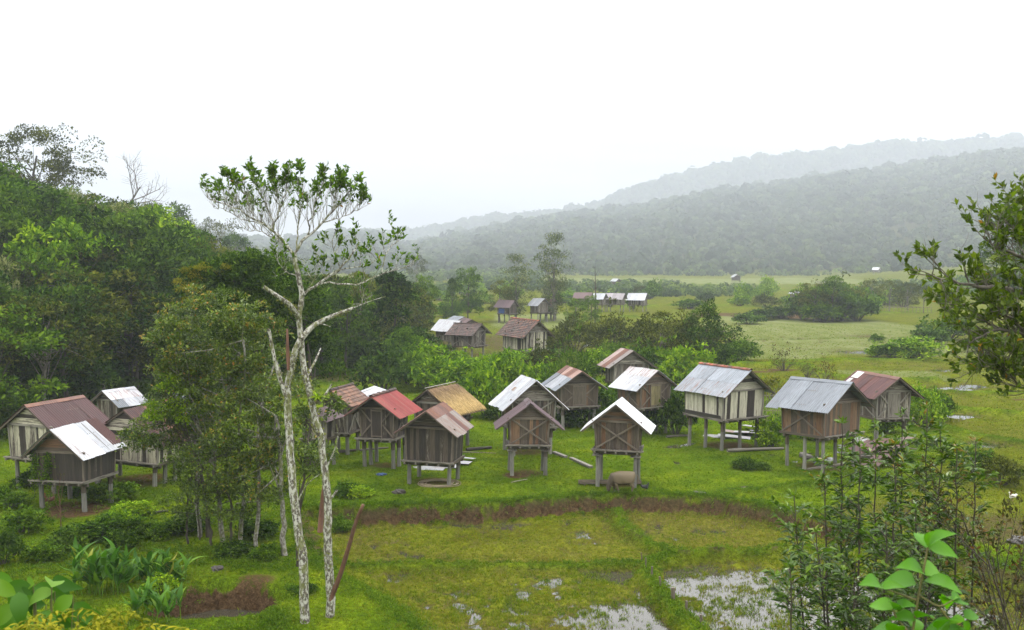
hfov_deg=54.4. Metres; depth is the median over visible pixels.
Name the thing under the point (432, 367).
shrub
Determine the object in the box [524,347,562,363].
shrub
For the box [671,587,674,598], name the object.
stake
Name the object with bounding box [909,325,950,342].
shrub
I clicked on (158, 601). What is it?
ginger plant
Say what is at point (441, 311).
shrub
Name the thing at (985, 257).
tree
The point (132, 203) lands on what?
tree
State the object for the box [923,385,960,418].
shrub
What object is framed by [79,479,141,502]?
shrub
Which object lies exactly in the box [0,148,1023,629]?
ground
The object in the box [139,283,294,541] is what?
bushy tree
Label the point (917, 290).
tree
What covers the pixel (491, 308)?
tree
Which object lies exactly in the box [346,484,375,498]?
shrub
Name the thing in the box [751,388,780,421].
bamboo fence
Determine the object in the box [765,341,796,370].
shrub
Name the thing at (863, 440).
metal sheet
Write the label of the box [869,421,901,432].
shrub
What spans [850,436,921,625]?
sapling
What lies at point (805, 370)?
shrub
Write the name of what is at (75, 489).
shrub
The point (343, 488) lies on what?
shrub
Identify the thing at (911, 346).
shrub
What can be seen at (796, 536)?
sapling
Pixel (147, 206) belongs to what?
tree
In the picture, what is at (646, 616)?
water
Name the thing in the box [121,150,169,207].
dead tree
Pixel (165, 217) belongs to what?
tree
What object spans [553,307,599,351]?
shrub
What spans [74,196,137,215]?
tree
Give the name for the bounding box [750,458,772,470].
shrub
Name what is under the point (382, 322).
tree
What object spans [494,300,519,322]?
stilt hut
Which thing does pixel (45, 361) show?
tree
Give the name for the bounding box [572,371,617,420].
shrub
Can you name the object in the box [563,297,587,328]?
tree
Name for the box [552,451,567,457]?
plank
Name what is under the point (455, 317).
stilt hut
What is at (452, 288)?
tree
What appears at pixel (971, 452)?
shrub
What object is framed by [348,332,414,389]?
shrub
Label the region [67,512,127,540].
shrub
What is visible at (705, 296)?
shrub
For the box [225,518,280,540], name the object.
shrub
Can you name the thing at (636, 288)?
shrub
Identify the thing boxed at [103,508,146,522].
shrub
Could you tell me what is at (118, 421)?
stilt hut
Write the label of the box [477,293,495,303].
shrub
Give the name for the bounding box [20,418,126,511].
stilt hut
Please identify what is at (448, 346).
tree
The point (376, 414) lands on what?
door
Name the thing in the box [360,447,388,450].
log
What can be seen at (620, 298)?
stilt hut
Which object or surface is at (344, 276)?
tree
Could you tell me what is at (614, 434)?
stilt hut
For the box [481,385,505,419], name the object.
shrub
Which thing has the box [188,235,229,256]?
tree
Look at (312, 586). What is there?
shrub
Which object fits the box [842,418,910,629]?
sapling
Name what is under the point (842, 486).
sapling
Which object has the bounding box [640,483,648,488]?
hen
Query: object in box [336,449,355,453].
log
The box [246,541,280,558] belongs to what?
shrub
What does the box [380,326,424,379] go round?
tree
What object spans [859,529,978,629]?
leafy plant
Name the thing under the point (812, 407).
stilt hut
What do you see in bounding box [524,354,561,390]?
shrub
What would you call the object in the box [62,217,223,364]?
tree
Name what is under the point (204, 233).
tree
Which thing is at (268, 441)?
bushy tree
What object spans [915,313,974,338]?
shrub
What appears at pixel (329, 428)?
stilt hut
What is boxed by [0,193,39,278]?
tree
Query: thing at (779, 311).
shrub
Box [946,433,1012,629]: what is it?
sapling
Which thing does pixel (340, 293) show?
tree
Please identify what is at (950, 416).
water
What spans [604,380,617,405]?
shrub
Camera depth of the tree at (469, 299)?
171.68 m
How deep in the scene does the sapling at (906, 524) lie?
12.93 m
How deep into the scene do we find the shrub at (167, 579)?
33.88 m
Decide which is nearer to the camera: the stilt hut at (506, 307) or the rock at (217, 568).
the rock at (217, 568)
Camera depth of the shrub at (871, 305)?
180.14 m
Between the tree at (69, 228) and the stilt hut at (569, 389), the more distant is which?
the tree at (69, 228)
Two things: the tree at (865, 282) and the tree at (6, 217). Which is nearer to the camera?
the tree at (6, 217)
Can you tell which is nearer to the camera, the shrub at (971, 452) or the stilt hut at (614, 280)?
the shrub at (971, 452)
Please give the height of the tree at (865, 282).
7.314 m
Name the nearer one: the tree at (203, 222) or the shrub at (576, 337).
the shrub at (576, 337)
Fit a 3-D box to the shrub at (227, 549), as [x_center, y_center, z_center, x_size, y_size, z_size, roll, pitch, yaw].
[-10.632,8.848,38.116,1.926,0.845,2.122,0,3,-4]
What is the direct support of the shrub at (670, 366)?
on the ground at (258, 592)
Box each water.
[175,522,1020,629]
[578,339,1008,488]
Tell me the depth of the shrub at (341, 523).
44.11 m
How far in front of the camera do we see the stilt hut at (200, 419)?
54.16 m
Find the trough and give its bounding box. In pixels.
[578,480,641,485]
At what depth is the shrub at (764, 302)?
225.53 m
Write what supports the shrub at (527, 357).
on the ground at (258, 592)
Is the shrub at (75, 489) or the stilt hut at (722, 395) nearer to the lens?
the shrub at (75, 489)
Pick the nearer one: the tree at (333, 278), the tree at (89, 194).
the tree at (333, 278)
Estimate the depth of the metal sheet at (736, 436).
62.34 m
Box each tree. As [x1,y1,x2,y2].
[0,123,107,189]
[0,160,43,220]
[0,172,47,255]
[0,174,78,292]
[0,182,42,301]
[0,187,94,291]
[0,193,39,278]
[0,254,31,322]
[0,255,50,323]
[0,261,138,397]
[0,269,59,374]
[0,293,126,400]
[0,301,67,410]
[0,307,30,395]
[1,170,41,197]
[2,215,126,337]
[8,229,175,361]
[11,175,81,215]
[35,268,182,389]
[44,186,90,209]
[50,190,178,341]
[58,185,92,211]
[61,230,218,390]
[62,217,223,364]
[72,193,109,209]
[73,253,196,377]
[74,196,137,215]
[74,201,197,261]
[82,205,201,290]
[87,198,136,234]
[100,201,143,217]
[101,200,139,211]
[106,198,125,211]
[115,375,238,537]
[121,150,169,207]
[136,200,164,225]
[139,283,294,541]
[157,429,284,546]
[158,216,195,233]
[158,281,228,382]
[163,201,206,235]
[167,224,225,292]
[176,246,350,468]
[177,229,216,248]
[181,235,227,260]
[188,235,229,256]
[191,217,215,247]
[198,155,420,623]
[201,218,242,247]
[202,362,305,555]
[207,274,303,366]
[221,231,252,250]
[229,242,256,252]
[250,262,327,358]
[265,254,322,347]
[267,375,349,566]
[269,235,287,260]
[302,286,364,370]
[303,273,366,356]
[308,275,379,374]
[312,274,360,320]
[326,271,400,360]
[340,277,396,326]
[350,269,441,357]
[357,273,387,328]
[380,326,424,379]
[383,282,437,331]
[389,284,438,331]
[403,255,429,281]
[411,274,440,321]
[438,339,457,358]
[440,278,463,318]
[449,266,487,317]
[482,280,516,321]
[497,251,537,316]
[530,231,573,320]
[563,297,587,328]
[582,294,603,322]
[592,273,597,322]
[621,310,696,358]
[672,297,744,362]
[792,283,835,320]
[809,275,857,321]
[856,278,888,296]
[879,279,904,310]
[892,172,1023,399]
[895,283,921,310]
[910,284,934,312]
[975,215,1023,326]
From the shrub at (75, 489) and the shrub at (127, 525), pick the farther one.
the shrub at (75, 489)
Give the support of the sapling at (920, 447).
on the ground at (258, 592)
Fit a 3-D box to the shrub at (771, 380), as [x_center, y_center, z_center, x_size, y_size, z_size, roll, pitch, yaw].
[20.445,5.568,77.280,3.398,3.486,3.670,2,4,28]
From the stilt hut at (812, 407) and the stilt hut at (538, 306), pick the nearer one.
the stilt hut at (812, 407)
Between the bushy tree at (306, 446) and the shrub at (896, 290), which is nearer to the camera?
the bushy tree at (306, 446)
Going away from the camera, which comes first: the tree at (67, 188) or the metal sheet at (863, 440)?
the metal sheet at (863, 440)
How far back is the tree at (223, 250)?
103.12 m
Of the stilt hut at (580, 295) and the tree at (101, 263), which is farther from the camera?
the stilt hut at (580, 295)
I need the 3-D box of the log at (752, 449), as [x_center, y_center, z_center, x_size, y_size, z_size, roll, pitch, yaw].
[14.272,7.861,58.328,3.675,0.240,0.228,-1,3,-15]
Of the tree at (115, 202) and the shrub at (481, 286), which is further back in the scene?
the shrub at (481, 286)
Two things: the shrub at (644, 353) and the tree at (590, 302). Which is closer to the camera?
the shrub at (644, 353)
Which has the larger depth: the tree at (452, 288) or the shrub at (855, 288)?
the shrub at (855, 288)
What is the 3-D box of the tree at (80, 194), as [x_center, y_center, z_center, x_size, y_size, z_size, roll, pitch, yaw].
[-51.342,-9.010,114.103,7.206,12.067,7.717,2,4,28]
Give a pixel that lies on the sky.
(448, 110)
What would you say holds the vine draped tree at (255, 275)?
on the ground at (258, 592)
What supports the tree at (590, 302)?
on the ground at (258, 592)
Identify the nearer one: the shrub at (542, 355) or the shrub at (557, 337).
the shrub at (542, 355)
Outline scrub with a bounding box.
[369,253,1023,296]
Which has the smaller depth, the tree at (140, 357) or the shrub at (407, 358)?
the tree at (140, 357)
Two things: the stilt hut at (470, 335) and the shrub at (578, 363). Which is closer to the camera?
the shrub at (578, 363)
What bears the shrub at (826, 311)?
on the ground at (258, 592)
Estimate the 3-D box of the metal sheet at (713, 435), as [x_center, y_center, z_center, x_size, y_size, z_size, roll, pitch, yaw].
[13.167,7.673,63.022,2.100,0.077,0.700,3,9,21]
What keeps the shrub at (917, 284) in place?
on the ground at (258, 592)
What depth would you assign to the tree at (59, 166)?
146.87 m
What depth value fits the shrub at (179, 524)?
40.80 m
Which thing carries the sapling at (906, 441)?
on the ground at (258, 592)
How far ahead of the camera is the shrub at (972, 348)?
118.68 m
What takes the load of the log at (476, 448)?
on the ground at (258, 592)
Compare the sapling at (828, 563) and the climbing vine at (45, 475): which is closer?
the sapling at (828, 563)
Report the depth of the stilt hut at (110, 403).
58.50 m
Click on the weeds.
(268, 615)
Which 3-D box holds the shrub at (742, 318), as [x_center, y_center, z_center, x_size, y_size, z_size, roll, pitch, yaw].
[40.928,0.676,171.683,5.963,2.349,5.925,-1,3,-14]
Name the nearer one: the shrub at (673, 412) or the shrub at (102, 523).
the shrub at (102, 523)
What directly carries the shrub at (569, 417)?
on the ground at (258, 592)
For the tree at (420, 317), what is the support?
on the ground at (258, 592)
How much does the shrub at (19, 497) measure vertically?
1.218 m
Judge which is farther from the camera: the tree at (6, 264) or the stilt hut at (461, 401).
the tree at (6, 264)
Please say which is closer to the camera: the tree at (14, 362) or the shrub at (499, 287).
the tree at (14, 362)
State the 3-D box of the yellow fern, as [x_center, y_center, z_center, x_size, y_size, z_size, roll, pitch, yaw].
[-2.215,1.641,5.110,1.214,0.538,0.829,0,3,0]
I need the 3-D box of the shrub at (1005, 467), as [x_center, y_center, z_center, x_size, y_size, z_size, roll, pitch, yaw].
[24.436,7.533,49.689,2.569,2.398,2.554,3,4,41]
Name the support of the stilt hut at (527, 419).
on the ground at (258, 592)
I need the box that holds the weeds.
[0,337,1023,629]
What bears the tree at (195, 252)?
on the ground at (258, 592)
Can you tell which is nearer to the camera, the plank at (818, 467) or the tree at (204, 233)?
the plank at (818, 467)
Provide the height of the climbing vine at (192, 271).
11.232 m
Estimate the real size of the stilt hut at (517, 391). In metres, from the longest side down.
4.729 x 4.038 x 3.122 m
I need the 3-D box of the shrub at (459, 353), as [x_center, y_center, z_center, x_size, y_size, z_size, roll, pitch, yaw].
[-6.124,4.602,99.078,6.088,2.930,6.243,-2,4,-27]
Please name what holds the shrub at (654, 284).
on the ground at (258, 592)
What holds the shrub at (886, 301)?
on the ground at (258, 592)
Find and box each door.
[371,409,381,437]
[573,385,585,405]
[651,384,660,406]
[888,392,899,417]
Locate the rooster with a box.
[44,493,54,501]
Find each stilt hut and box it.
[0,395,108,493]
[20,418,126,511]
[90,386,145,418]
[100,405,184,486]
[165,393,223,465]
[299,406,344,464]
[315,382,368,454]
[343,388,422,468]
[362,386,384,396]
[393,402,473,484]
[410,381,485,445]
[430,319,463,350]
[445,322,491,357]
[447,316,465,319]
[459,317,477,322]
[488,375,568,455]
[493,397,564,475]
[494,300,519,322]
[495,317,554,352]
[526,298,550,321]
[541,365,607,428]
[545,299,558,320]
[572,292,592,310]
[580,397,655,487]
[593,293,608,311]
[597,348,656,385]
[606,293,627,311]
[608,366,677,432]
[611,278,620,284]
[626,293,649,311]
[674,362,775,450]
[731,274,740,282]
[765,376,875,472]
[844,370,924,440]
[872,267,880,274]
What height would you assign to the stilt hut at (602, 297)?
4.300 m
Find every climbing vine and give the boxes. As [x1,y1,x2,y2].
[27,449,55,509]
[172,261,231,477]
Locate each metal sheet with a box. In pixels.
[413,466,444,469]
[461,461,472,463]
[703,434,732,437]
[718,434,749,438]
[725,429,752,433]
[848,439,869,453]
[851,437,869,444]
[860,437,891,451]
[861,449,890,466]
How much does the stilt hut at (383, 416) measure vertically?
4.452 m
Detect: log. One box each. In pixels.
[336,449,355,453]
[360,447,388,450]
[466,446,491,450]
[666,434,687,437]
[726,447,783,451]
[799,452,812,458]
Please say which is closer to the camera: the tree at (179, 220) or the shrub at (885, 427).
the shrub at (885, 427)
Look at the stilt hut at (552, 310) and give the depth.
179.19 m
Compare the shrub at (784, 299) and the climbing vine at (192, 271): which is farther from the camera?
the shrub at (784, 299)
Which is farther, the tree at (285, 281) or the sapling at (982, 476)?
the tree at (285, 281)
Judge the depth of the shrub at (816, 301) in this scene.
184.46 m
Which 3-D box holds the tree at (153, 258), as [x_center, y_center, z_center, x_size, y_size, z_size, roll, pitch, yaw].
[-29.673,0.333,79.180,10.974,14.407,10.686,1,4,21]
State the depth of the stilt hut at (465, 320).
132.04 m
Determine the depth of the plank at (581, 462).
54.63 m
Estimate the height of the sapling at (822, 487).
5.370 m
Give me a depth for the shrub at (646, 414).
64.44 m
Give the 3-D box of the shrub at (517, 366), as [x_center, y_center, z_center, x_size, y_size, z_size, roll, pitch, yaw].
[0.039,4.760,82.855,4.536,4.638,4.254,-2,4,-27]
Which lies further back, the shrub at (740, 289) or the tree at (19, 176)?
the shrub at (740, 289)
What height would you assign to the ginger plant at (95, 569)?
2.013 m
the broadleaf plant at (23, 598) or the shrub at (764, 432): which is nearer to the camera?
the broadleaf plant at (23, 598)
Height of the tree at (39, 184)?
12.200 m
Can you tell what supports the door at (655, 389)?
in the stilt hut at (640, 389)
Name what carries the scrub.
on the ground at (258, 592)
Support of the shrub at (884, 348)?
on the ground at (258, 592)
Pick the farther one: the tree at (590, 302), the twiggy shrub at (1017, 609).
the tree at (590, 302)
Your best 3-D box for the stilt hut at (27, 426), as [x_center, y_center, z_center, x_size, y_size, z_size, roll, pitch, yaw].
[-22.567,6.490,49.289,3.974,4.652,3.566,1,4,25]
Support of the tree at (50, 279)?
on the ground at (258, 592)
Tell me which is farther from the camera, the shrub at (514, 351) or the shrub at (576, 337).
the shrub at (576, 337)
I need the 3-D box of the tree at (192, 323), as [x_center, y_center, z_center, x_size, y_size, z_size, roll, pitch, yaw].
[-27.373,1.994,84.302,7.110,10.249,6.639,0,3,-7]
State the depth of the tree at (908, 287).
214.70 m
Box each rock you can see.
[211,565,223,570]
[1007,535,1023,544]
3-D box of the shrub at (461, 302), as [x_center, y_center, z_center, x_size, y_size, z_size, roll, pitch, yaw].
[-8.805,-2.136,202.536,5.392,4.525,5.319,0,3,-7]
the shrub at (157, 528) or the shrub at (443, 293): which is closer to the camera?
the shrub at (157, 528)
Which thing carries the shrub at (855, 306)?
on the ground at (258, 592)
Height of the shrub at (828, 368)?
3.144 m
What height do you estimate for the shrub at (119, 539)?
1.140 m
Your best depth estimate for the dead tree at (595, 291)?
164.93 m
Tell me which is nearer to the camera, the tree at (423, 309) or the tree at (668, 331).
the tree at (668, 331)
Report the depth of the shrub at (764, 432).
59.16 m
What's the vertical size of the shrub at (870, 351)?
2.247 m
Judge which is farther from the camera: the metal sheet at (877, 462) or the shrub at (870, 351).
the shrub at (870, 351)
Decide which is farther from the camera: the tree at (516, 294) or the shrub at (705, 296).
the shrub at (705, 296)
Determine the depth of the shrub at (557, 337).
112.09 m
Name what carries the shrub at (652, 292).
on the ground at (258, 592)
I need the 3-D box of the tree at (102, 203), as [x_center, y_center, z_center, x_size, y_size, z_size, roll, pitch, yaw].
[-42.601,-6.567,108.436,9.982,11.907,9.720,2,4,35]
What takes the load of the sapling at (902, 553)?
on the ground at (258, 592)
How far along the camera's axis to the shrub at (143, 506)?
43.67 m
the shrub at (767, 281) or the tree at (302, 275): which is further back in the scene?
the shrub at (767, 281)
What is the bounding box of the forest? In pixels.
[196,132,1023,274]
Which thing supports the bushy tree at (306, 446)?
on the ground at (258, 592)
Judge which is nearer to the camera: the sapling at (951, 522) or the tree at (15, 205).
the sapling at (951, 522)
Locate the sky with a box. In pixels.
[0,0,1023,237]
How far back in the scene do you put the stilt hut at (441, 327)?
118.52 m
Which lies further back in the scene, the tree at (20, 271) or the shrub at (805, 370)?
the shrub at (805, 370)
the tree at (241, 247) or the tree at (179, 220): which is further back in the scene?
the tree at (241, 247)
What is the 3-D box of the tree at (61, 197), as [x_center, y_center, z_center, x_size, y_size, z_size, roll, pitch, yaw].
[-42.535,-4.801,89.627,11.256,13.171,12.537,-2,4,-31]
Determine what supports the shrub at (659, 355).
on the ground at (258, 592)
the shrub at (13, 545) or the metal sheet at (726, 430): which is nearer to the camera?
the shrub at (13, 545)
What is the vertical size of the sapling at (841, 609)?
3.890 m
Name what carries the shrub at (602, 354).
on the ground at (258, 592)
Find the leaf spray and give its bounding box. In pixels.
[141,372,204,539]
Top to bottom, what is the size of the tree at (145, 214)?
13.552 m
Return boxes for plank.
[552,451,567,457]
[569,457,592,467]
[807,463,844,469]
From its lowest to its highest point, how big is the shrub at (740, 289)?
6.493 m
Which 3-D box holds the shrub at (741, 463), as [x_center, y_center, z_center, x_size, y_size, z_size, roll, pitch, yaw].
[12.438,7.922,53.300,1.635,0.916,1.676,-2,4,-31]
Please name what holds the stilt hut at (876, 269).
on the ground at (258, 592)
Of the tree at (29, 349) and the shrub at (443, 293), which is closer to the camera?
the tree at (29, 349)
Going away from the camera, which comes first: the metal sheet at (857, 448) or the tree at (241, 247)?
the metal sheet at (857, 448)
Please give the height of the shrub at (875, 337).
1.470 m
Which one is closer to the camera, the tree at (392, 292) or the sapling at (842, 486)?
the sapling at (842, 486)
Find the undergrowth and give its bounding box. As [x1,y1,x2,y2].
[0,308,430,438]
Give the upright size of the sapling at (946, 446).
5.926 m
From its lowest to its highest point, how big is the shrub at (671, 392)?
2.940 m
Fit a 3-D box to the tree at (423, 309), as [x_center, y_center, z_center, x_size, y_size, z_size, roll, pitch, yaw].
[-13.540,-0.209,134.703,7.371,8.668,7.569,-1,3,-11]
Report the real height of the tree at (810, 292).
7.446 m
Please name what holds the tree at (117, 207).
on the ground at (258, 592)
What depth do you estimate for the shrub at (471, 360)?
92.57 m
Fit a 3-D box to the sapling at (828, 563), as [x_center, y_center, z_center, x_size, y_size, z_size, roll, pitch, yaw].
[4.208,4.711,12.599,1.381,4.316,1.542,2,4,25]
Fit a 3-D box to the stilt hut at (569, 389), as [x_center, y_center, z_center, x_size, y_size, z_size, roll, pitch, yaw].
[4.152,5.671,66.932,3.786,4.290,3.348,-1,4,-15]
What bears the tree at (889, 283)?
on the ground at (258, 592)
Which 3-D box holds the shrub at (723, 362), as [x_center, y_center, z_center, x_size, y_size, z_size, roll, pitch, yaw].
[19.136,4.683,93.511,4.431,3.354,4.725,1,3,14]
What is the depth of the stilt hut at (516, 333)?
102.94 m
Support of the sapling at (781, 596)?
on the ground at (258, 592)
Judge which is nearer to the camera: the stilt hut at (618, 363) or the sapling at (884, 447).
the sapling at (884, 447)
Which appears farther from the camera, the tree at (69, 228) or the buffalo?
the tree at (69, 228)
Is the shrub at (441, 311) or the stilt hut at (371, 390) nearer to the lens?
the stilt hut at (371, 390)
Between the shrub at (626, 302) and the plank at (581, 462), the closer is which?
the plank at (581, 462)
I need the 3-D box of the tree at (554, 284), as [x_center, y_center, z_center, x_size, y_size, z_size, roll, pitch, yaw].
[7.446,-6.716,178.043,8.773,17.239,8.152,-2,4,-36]
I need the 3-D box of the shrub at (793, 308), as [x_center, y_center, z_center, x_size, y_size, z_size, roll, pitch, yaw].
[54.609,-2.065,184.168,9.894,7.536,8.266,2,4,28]
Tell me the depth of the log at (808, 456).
56.48 m
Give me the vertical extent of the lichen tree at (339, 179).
16.452 m
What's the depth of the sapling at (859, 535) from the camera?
13.38 m
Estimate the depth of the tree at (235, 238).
227.81 m
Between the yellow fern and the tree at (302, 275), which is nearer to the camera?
the yellow fern
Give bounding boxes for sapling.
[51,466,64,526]
[759,552,824,629]
[768,488,843,629]
[787,452,855,629]
[792,524,854,629]
[800,415,875,629]
[814,551,895,629]
[821,440,903,629]
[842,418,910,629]
[845,511,924,629]
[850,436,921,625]
[863,406,933,627]
[885,500,951,629]
[896,401,960,628]
[898,542,969,629]
[912,422,981,628]
[920,440,997,629]
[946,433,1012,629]
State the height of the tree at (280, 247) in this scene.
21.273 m
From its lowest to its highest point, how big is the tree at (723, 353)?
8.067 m
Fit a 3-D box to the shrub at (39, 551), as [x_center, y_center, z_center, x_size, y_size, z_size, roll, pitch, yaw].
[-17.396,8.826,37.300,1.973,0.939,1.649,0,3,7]
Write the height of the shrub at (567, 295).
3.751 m
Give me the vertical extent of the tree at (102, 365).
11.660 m
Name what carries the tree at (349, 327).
on the ground at (258, 592)
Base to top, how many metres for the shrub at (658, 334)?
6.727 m
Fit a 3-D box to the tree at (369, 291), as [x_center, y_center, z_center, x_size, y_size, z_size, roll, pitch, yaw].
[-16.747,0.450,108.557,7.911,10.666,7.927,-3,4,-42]
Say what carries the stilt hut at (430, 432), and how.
on the ground at (258, 592)
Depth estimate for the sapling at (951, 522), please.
14.02 m
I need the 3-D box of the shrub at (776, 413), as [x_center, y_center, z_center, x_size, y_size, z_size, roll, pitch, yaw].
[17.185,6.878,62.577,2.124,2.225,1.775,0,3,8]
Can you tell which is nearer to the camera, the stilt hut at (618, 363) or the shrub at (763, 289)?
the stilt hut at (618, 363)
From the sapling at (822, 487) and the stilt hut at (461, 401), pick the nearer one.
the sapling at (822, 487)
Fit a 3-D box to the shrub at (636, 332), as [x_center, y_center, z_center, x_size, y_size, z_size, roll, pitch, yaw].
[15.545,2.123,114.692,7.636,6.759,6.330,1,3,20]
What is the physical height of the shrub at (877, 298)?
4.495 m
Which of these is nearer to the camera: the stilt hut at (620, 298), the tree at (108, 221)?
the tree at (108, 221)
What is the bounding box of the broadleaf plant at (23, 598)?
[0,572,100,629]
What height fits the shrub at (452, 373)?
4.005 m
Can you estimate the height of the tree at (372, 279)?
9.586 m
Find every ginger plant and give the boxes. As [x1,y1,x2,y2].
[57,535,137,596]
[120,577,186,621]
[127,546,203,584]
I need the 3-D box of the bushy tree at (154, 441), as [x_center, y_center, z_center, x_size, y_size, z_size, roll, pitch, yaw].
[-13.765,5.704,40.930,5.143,6.862,3.063,0,3,0]
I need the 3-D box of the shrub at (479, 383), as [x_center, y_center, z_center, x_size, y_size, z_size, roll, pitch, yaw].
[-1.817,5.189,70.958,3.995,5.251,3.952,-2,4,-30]
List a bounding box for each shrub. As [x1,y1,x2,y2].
[0,483,30,508]
[0,503,56,533]
[0,515,28,563]
[8,463,35,488]
[20,540,71,563]
[42,523,91,550]
[56,483,93,497]
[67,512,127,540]
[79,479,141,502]
[97,527,140,550]
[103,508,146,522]
[109,499,159,516]
[115,510,153,535]
[135,519,180,539]
[141,571,179,590]
[163,504,212,534]
[210,533,256,560]
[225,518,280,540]
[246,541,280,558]
[286,582,319,594]
[331,513,353,532]
[333,479,366,497]
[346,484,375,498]
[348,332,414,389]
[385,340,431,384]
[406,343,463,389]
[411,338,448,356]
[428,290,451,299]
[428,355,498,391]
[436,296,464,315]
[441,346,473,360]
[456,280,486,294]
[456,355,498,374]
[460,298,481,312]
[464,352,509,415]
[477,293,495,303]
[479,351,513,361]
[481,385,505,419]
[485,346,537,384]
[488,348,543,360]
[496,280,517,297]
[502,347,537,376]
[518,338,562,375]
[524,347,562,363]
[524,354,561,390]
[541,275,567,294]
[541,321,576,356]
[547,323,605,389]
[550,290,574,302]
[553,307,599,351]
[555,407,587,427]
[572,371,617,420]
[580,345,613,372]
[583,296,641,351]
[599,326,635,356]
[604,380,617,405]
[611,336,654,368]
[617,304,669,348]
[625,288,640,308]
[627,410,663,426]
[633,282,644,292]
[639,334,695,374]
[640,285,661,298]
[645,374,698,433]
[646,277,663,292]
[649,308,707,349]
[656,340,716,387]
[670,297,709,308]
[670,386,675,398]
[682,309,739,355]
[694,291,714,301]
[696,347,737,365]
[720,335,763,361]
[726,292,751,305]
[729,455,758,470]
[730,312,768,323]
[733,281,751,299]
[743,306,777,319]
[748,290,782,306]
[749,411,784,446]
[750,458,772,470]
[751,284,773,298]
[758,274,780,294]
[760,365,790,399]
[762,300,796,318]
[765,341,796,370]
[768,412,798,437]
[778,295,788,303]
[781,285,821,319]
[788,282,810,297]
[797,298,847,321]
[798,355,816,377]
[807,278,837,319]
[810,353,839,379]
[815,288,867,320]
[823,271,872,315]
[836,287,883,320]
[854,281,872,296]
[860,290,885,305]
[865,340,885,356]
[868,333,885,340]
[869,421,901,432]
[872,338,916,357]
[875,288,896,304]
[880,451,1023,629]
[883,289,919,306]
[886,334,949,359]
[887,284,906,297]
[889,281,926,294]
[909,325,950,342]
[910,381,953,426]
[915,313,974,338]
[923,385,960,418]
[946,442,999,472]
[952,275,969,295]
[962,331,1011,350]
[978,443,1023,486]
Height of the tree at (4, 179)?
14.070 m
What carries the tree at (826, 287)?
on the ground at (258, 592)
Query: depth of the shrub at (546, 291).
283.87 m
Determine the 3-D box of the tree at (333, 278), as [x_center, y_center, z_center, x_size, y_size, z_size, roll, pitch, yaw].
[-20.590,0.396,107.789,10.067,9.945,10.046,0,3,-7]
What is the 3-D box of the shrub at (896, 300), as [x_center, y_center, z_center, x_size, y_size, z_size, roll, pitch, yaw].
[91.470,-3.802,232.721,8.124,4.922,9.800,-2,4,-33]
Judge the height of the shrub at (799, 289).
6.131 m
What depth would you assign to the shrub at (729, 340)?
109.43 m
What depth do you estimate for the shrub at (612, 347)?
100.75 m
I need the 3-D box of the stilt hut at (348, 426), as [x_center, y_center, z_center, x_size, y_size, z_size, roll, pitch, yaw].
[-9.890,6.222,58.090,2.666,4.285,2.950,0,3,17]
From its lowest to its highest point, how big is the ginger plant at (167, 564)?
2.099 m
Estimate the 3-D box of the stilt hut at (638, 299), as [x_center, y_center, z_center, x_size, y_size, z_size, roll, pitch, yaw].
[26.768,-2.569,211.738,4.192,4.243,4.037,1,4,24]
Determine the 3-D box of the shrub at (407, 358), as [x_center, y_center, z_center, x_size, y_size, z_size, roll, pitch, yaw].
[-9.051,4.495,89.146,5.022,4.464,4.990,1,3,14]
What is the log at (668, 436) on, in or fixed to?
on the ground at (258, 592)
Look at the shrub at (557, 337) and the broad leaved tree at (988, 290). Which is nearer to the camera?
the broad leaved tree at (988, 290)
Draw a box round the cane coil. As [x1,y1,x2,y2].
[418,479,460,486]
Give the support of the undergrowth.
on the ground at (258, 592)
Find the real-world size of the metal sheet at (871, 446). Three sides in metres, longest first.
2.400 x 0.800 x 0.085 m
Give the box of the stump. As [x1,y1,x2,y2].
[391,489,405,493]
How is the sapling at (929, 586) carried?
on the ground at (258, 592)
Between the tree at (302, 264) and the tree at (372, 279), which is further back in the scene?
the tree at (372, 279)
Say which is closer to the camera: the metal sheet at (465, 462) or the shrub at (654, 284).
the metal sheet at (465, 462)
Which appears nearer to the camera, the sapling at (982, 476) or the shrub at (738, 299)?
the sapling at (982, 476)
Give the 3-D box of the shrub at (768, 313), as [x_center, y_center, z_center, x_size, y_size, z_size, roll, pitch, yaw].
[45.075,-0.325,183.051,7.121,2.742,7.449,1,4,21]
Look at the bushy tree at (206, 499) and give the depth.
38.81 m
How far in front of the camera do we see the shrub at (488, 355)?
105.01 m
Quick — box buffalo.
[606,471,638,492]
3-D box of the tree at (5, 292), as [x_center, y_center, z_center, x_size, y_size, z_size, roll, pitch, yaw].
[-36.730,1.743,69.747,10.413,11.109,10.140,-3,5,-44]
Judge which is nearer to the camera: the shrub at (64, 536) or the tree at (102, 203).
the shrub at (64, 536)
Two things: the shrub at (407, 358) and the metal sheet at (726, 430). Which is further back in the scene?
the shrub at (407, 358)
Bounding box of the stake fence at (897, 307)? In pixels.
[879,304,931,312]
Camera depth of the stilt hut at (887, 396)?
59.39 m
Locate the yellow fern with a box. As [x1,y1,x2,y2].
[1,607,195,629]
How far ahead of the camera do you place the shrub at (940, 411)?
66.23 m
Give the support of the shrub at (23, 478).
on the ground at (258, 592)

